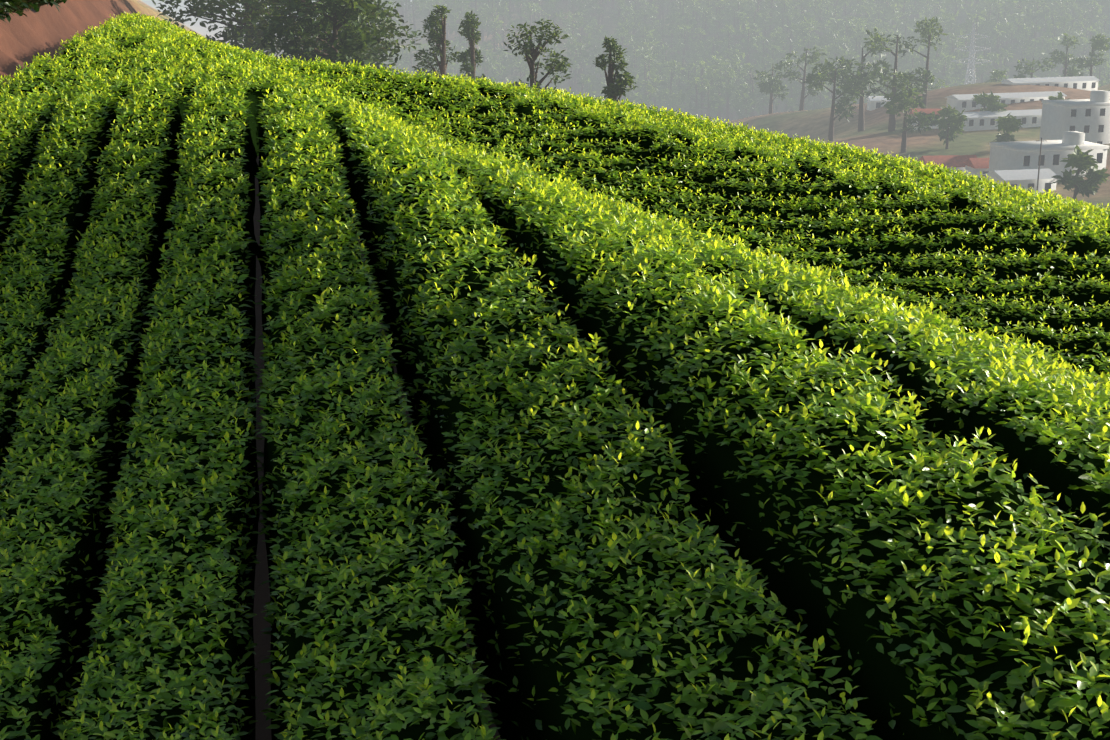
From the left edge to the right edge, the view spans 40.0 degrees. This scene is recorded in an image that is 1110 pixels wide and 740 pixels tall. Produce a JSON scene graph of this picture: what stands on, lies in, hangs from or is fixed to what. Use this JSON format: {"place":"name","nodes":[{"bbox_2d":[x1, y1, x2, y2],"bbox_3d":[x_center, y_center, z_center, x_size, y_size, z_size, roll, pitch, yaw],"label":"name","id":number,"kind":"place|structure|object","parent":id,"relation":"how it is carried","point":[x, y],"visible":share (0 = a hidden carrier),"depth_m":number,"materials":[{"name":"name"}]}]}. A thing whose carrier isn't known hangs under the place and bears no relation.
{"place":"outdoors","nodes":[
{"label":"outdoors","id":0,"kind":"place"},
{"bbox_2d":[0,0,66,22],"bbox_3d":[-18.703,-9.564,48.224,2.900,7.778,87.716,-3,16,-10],"label":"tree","id":1,"kind":"object","parent":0,"point":[8,6],"depth_m":54.22,"materials":[{"name":"green plant"}]},
{"bbox_2d":[0,0,1109,739],"bbox_3d":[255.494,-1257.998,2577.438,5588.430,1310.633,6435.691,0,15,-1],"label":"terrain","id":2,"kind":"structure","parent":0,"point":[48,28],"depth_m":305.46,"materials":[{"name":"brown soil"}]},
{"bbox_2d":[152,0,289,56],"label":"skyline tree","id":3,"kind":"object","parent":2,"relation":"on","point":[237,36],"depth_m":101.15,"materials":[{"name":"green plant"}]},
{"bbox_2d":[257,0,379,68],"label":"skyline tree","id":4,"kind":"object","parent":2,"relation":"on","point":[345,40],"depth_m":80.70,"materials":[{"name":"green plant"}]},
{"bbox_2d":[219,0,421,63],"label":"skyline tree","id":5,"kind":"object","parent":2,"relation":"on","point":[256,16],"depth_m":91.50,"materials":[{"name":"green plant"}]},
{"bbox_2d":[298,0,417,70],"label":"skyline tree","id":6,"kind":"object","parent":2,"relation":"on","point":[378,61],"depth_m":106.82,"materials":[{"name":"green plant"}]},
{"bbox_2d":[412,5,459,78],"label":"skyline tree","id":7,"kind":"object","parent":2,"relation":"on","point":[432,21],"depth_m":116.90,"materials":[{"name":"green plant"}]},
{"bbox_2d":[456,11,484,81],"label":"skyline tree","id":8,"kind":"object","parent":2,"relation":"on","point":[465,25],"depth_m":131.74,"materials":[{"name":"green plant"}]},
{"bbox_2d":[503,18,572,94],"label":"skyline tree","id":9,"kind":"object","parent":2,"relation":"on","point":[561,65],"depth_m":97.54,"materials":[{"name":"green plant"}]},
{"bbox_2d":[0,24,1109,739],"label":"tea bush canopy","id":10,"kind":"object","parent":2,"relation":"on","point":[882,682],"visible":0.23,"depth_m":8.78,"materials":[{"name":"green plant"}]},
{"bbox_2d":[0,11,1109,739],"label":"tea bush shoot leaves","id":11,"kind":"object","parent":10,"relation":"on","point":[1062,375],"visible":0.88,"depth_m":10.16,"materials":[{"name":"green plant"}]},
{"bbox_2d":[0,17,1109,739],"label":"tea leaves","id":12,"kind":"object","parent":10,"relation":"on","point":[1058,703],"visible":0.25,"depth_m":8.95,"materials":[{"name":"green plant"}]},
{"bbox_2d":[593,35,638,101],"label":"skyline tree","id":13,"kind":"object","parent":2,"relation":"on","point":[616,90],"depth_m":103.11,"materials":[{"name":"green plant"}]},
{"bbox_2d":[367,0,1109,201],"bbox_3d":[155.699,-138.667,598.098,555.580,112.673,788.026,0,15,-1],"label":"forest trees","id":14,"kind":"object","parent":2,"relation":"on","point":[873,36],"materials":[{"name":"green plant"}]},
{"bbox_2d":[887,66,1041,189],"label":"utility poles","id":15,"kind":"object","parent":2,"relation":"on","point":[1039,156],"visible":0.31,"depth_m":235.92,"materials":[{"name":"brown wood"}]},
{"bbox_2d":[951,19,991,84],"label":"pylon","id":16,"kind":"object","parent":2,"relation":"on","point":[972,50],"visible":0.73,"depth_m":550.85,"materials":[{"name":"metal"}]},
{"bbox_2d":[867,81,1109,193],"bbox_3d":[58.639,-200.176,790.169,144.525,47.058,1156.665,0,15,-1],"label":"building walls","id":17,"kind":"structure","parent":2,"relation":"on","point":[1055,121],"depth_m":278.98,"materials":[{"name":"white paint"}]},
{"bbox_2d":[909,108,988,168],"bbox_3d":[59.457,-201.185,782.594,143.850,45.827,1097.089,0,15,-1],"label":"tile roofs","id":18,"kind":"structure","parent":17,"relation":"on","point":[972,161],"depth_m":268.89,"materials":[{"name":"red tile"}]},
{"bbox_2d":[866,76,1100,180],"bbox_3d":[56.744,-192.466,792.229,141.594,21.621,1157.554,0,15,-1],"label":"roofs","id":19,"kind":"structure","parent":17,"relation":"on","point":[1027,174],"depth_m":327.87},
{"bbox_2d":[876,82,1105,192],"bbox_3d":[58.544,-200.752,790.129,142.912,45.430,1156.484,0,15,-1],"label":"windows","id":20,"kind":"structure","parent":17,"relation":"in","point":[1056,157],"depth_m":279.96,"materials":[{"name":"grey glass"}]}
]}

